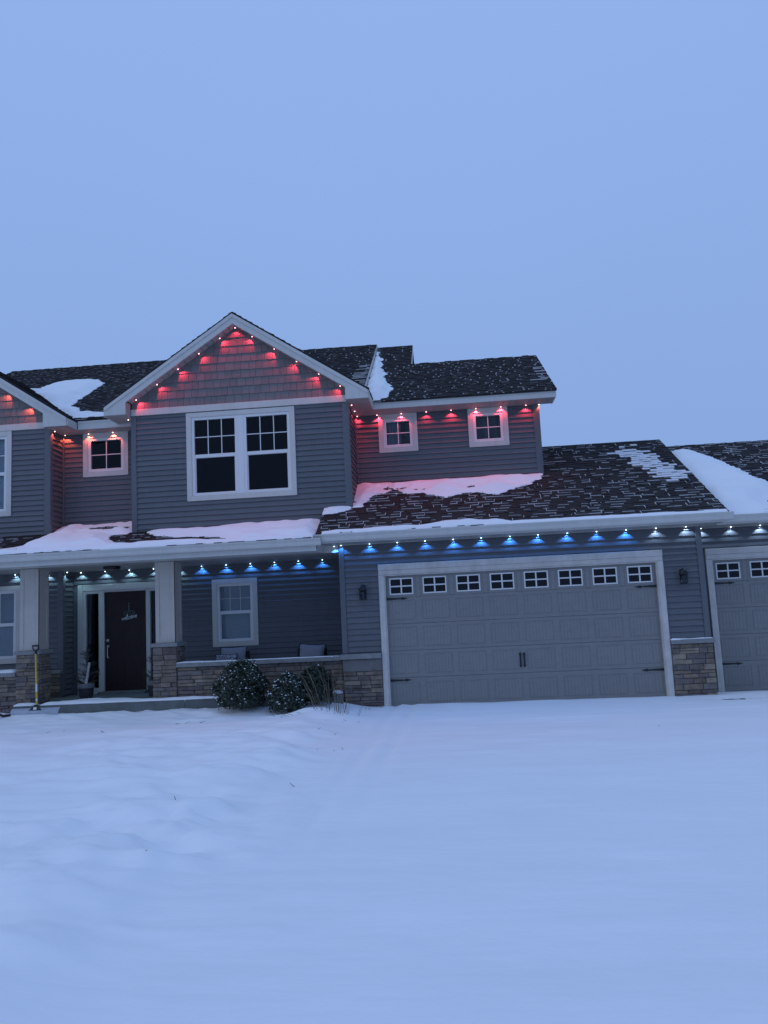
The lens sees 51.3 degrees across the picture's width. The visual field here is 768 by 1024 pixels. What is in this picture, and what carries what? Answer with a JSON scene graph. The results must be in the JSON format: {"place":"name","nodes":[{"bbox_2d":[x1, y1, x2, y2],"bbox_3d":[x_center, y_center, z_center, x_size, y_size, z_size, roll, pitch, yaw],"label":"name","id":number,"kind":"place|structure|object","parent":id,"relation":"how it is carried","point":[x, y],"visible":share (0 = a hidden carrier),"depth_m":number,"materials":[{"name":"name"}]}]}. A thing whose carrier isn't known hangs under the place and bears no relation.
{"place":"outdoors","nodes":[
{"label":"outdoors","id":0,"kind":"place"},
{"bbox_2d":[215,653,237,659],"bbox_3d":[-3.079,2.974,15.579,0.454,0.436,0.158,-4,-23,7],"label":"cushion","id":1,"kind":"object","parent":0,"point":[225,656],"visible":0.43,"depth_m":15.58,"materials":[{"name":"fabric"}]},
{"bbox_2d":[220,646,246,658],"bbox_3d":[-2.968,2.924,15.748,0.534,0.566,0.166,-3,-21,2],"label":"cushion","id":2,"kind":"object","parent":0,"point":[241,651],"visible":0.43,"depth_m":15.76,"materials":[{"name":"grey fabric"}]},
{"bbox_2d":[297,647,326,656],"bbox_3d":[-1.433,3.031,15.509,0.750,0.748,0.690,-3,-7,4],"label":"porch chair","id":3,"kind":"object","parent":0,"point":[325,653],"visible":0.04,"depth_m":15.83,"materials":[{"name":"wicker"}]},
{"bbox_2d":[299,643,325,656],"bbox_3d":[-1.416,2.838,15.616,0.534,0.546,0.158,0,-20,9],"label":"cushion","id":4,"kind":"object","parent":3,"relation":"on","point":[305,650],"visible":0.49,"depth_m":15.61,"materials":[{"name":"grey fabric"}]},
{"bbox_2d":[0,687,767,1023],"bbox_3d":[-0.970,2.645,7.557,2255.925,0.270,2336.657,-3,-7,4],"label":"snow ground","id":5,"kind":"structure","parent":0,"point":[580,861],"depth_m":5.38,"materials":[{"name":"white snow"}]},
{"bbox_2d":[10,645,59,714],"bbox_3d":[-6.286,3.095,14.694,0.900,1.290,0.545,-3,-7,4],"label":"snow shovel","id":6,"kind":"object","parent":5,"relation":"on","point":[34,709],"visible":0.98,"depth_m":14.39,"materials":[{"name":"yellow metal"}]},
{"bbox_2d":[47,707,369,850],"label":"lawn litter","id":7,"kind":"object","parent":5,"relation":"on","point":[273,715],"visible":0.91,"depth_m":12.75,"materials":[{"name":"brown plant"}]},
{"bbox_2d":[209,657,269,709],"bbox_3d":[-2.494,2.989,13.931,1.046,0.928,1.151,-3,-7,4],"label":"shrub","id":8,"kind":"object","parent":5,"relation":"on","point":[244,682],"visible":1,"depth_m":13.66,"materials":[{"name":"green plant"}]},
{"bbox_2d":[264,670,307,712],"bbox_3d":[-1.648,3.069,13.725,0.797,0.780,0.885,-3,-7,4],"label":"shrub","id":9,"kind":"object","parent":5,"relation":"on","point":[286,692],"visible":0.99,"depth_m":13.53,"materials":[{"name":"green plant"}]},
{"bbox_2d":[300,663,338,704],"bbox_3d":[-1.179,3.014,14.036,0.778,0.753,0.786,-3,-7,4],"label":"shrub","id":10,"kind":"object","parent":5,"relation":"on","point":[315,674],"visible":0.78,"depth_m":13.86,"materials":[{"name":"green plant"}]},
{"bbox_2d":[301,662,378,714],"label":"dead stalks","id":11,"kind":"object","parent":5,"relation":"on","point":[333,694],"visible":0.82,"depth_m":12.98,"materials":[{"name":"plant"}]},
{"bbox_2d":[0,312,767,712],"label":"house","id":12,"kind":"structure","parent":5,"relation":"on","point":[236,422],"depth_m":15.50,"materials":[{"name":"plastic"}]},
{"bbox_2d":[0,431,11,516],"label":"window","id":13,"kind":"structure","parent":12,"relation":"in","point":[5,436],"depth_m":16.28,"materials":[{"name":"white plastic"}]},
{"bbox_2d":[0,669,15,672],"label":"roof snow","id":14,"kind":"structure","parent":12,"relation":"on","point":[8,671],"depth_m":15.11,"materials":[{"name":"white snow"}]},
{"bbox_2d":[0,546,19,554],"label":"roof snow","id":15,"kind":"structure","parent":12,"relation":"on","point":[14,548],"depth_m":14.82,"materials":[{"name":"white snow"}]},
{"bbox_2d":[0,586,19,663],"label":"window","id":16,"kind":"structure","parent":12,"relation":"in","point":[9,595],"depth_m":16.51,"materials":[{"name":"white plastic"}]},
{"bbox_2d":[13,703,39,706],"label":"snow","id":17,"kind":"structure","parent":12,"relation":"on","point":[25,704],"depth_m":14.76,"materials":[{"name":"white snow"}]},
{"bbox_2d":[30,379,104,419],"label":"roof snow","id":18,"kind":"structure","parent":12,"relation":"on","point":[64,396],"depth_m":18.35,"materials":[{"name":"white snow"}]},
{"bbox_2d":[12,521,131,553],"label":"roof snow","id":19,"kind":"structure","parent":12,"relation":"on","point":[76,535],"depth_m":15.23,"materials":[{"name":"white snow"}]},
{"bbox_2d":[72,647,100,698],"bbox_3d":[-5.833,3.136,15.678,0.488,1.019,0.545,-8,-9,36],"label":"planter","id":20,"kind":"object","parent":12,"relation":"on","point":[86,689],"visible":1,"depth_m":15.55,"materials":[{"name":"green plant"}]},
{"bbox_2d":[83,431,128,476],"bbox_3d":[-5.785,-1.175,16.943,0.970,0.920,0.534,-3,-7,4],"label":"window","id":21,"kind":"structure","parent":12,"relation":"in","point":[104,454],"depth_m":16.74,"materials":[{"name":"white plastic"}]},
{"bbox_2d":[103,566,119,573],"bbox_3d":[-5.345,1.143,15.707,0.330,0.149,0.330,-3,-7,4],"label":"ceiling lamp","id":22,"kind":"object","parent":12,"relation":"attached to","point":[111,569],"visible":1,"depth_m":15.60,"materials":[{"name":"black metal"}]},
{"bbox_2d":[105,590,146,690],"bbox_3d":[-5.386,2.688,16.684,0.899,2.060,0.089,-3,-7,4],"label":"front door","id":23,"kind":"structure","parent":12,"relation":"in","point":[125,640],"depth_m":16.70,"materials":[{"name":"paint"}]},
{"bbox_2d":[122,603,136,620],"bbox_3d":[-5.310,2.079,16.673,0.333,0.373,0.022,-3,-7,4],"label":"welcome sign","id":24,"kind":"object","parent":23,"relation":"hanging from","point":[133,614],"visible":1,"depth_m":16.66,"materials":[{"name":"white"}]},
{"bbox_2d":[141,654,154,695],"bbox_3d":[-4.454,3.059,15.619,0.467,1.025,0.568,4,-9,-42],"label":"planter","id":25,"kind":"object","parent":12,"relation":"on","point":[149,683],"visible":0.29,"depth_m":15.45,"materials":[{"name":"green plant"}]},
{"bbox_2d":[0,533,314,553],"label":"roof snow","id":26,"kind":"structure","parent":12,"relation":"on","point":[140,544],"depth_m":14.39,"materials":[{"name":"white snow"}]},
{"bbox_2d":[41,690,342,705],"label":"snow","id":27,"kind":"structure","parent":12,"relation":"on","point":[94,700],"depth_m":14.66,"materials":[{"name":"white snow"}]},
{"bbox_2d":[147,518,319,538],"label":"roof snow","id":28,"kind":"structure","parent":12,"relation":"on","point":[268,528],"depth_m":14.84,"materials":[{"name":"white snow"}]},
{"bbox_2d":[212,577,258,646],"bbox_3d":[-3.054,2.099,16.776,0.955,1.385,0.534,-3,-7,4],"label":"window","id":29,"kind":"structure","parent":12,"relation":"in","point":[234,601],"depth_m":16.59,"materials":[{"name":"white plastic"}]},
{"bbox_2d":[186,406,296,501],"bbox_3d":[-2.773,-1.107,15.871,2.165,1.755,0.534,-3,-7,4],"label":"window","id":30,"kind":"structure","parent":12,"relation":"in","point":[245,453],"depth_m":16.03,"materials":[{"name":"white plastic"}]},
{"bbox_2d":[178,656,332,662],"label":"snow","id":31,"kind":"structure","parent":12,"relation":"on","point":[247,659],"depth_m":14.72,"materials":[{"name":"white snow"}]},
{"bbox_2d":[322,506,351,514],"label":"roof snow","id":32,"kind":"structure","parent":12,"relation":"on","point":[333,510],"depth_m":15.17,"materials":[{"name":"white snow"}]},
{"bbox_2d":[358,583,367,599],"bbox_3d":[-0.382,1.445,14.514,0.170,0.297,0.205,-3,-7,4],"label":"wall lantern","id":33,"kind":"object","parent":12,"relation":"attached to","point":[363,590],"depth_m":14.48,"materials":[{"name":"metal"}]},
{"bbox_2d":[367,352,393,400],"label":"roof snow","id":34,"kind":"structure","parent":12,"relation":"on","point":[378,385],"depth_m":17.20,"materials":[{"name":"white snow"}]},
{"bbox_2d":[0,345,767,551],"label":"snow dusting","id":35,"kind":"object","parent":12,"relation":"on","point":[669,470],"visible":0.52,"depth_m":15.85,"materials":[{"name":"white snow"}]},
{"bbox_2d":[378,412,417,452],"bbox_3d":[0.312,-1.612,16.832,0.805,0.805,0.534,-3,-7,4],"label":"window","id":36,"kind":"structure","parent":12,"relation":"in","point":[397,432],"depth_m":16.61,"materials":[{"name":"white plastic"}]},
{"bbox_2d":[322,518,510,533],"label":"roof snow","id":37,"kind":"structure","parent":12,"relation":"on","point":[458,522],"depth_m":14.07,"materials":[{"name":"white snow"}]},
{"bbox_2d":[353,473,542,507],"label":"roof snow","id":38,"kind":"structure","parent":12,"relation":"on","point":[489,484],"depth_m":15.88,"materials":[{"name":"white snow"}]},
{"bbox_2d":[467,406,509,446],"bbox_3d":[2.151,-1.737,16.539,0.815,0.805,0.234,-3,-7,4],"label":"window","id":39,"kind":"structure","parent":12,"relation":"in","point":[486,426],"depth_m":16.47,"materials":[{"name":"white plastic"}]},
{"bbox_2d":[385,562,665,706],"bbox_3d":[2.488,2.206,14.352,4.940,2.450,0.085,-3,-7,4],"label":"garage door","id":40,"kind":"structure","parent":12,"relation":"in","point":[577,632],"depth_m":14.34,"materials":[{"name":"paint"}]},
{"bbox_2d":[509,509,727,525],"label":"roof snow","id":41,"kind":"structure","parent":12,"relation":"on","point":[610,516],"depth_m":13.77,"materials":[{"name":"white snow"}]},
{"bbox_2d":[676,567,687,583],"bbox_3d":[5.261,1.119,14.074,0.170,0.297,0.205,-3,-7,4],"label":"wall lantern","id":42,"kind":"object","parent":12,"relation":"attached to","point":[682,572],"depth_m":14.04,"materials":[{"name":"metal"}]},
{"bbox_2d":[670,637,712,639],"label":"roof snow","id":43,"kind":"structure","parent":12,"relation":"on","point":[689,638],"depth_m":13.98,"materials":[{"name":"white snow"}]},
{"bbox_2d":[671,449,767,510],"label":"roof snow","id":44,"kind":"structure","parent":12,"relation":"on","point":[729,487],"depth_m":15.37,"materials":[{"name":"white snow"}]},
{"bbox_2d":[712,558,767,691],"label":"garage door","id":45,"kind":"structure","parent":12,"relation":"in","point":[741,585],"depth_m":14.63,"materials":[{"name":"paint"}]},
{"bbox_2d":[733,509,767,516],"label":"roof snow","id":46,"kind":"structure","parent":12,"relation":"on","point":[749,511],"depth_m":14.18,"materials":[{"name":"white snow"}]},
{"bbox_2d":[0,0,767,446],"label":"sky","id":47,"kind":"structure","parent":0,"point":[580,187],"materials":[{"name":"blue"}]}
]}

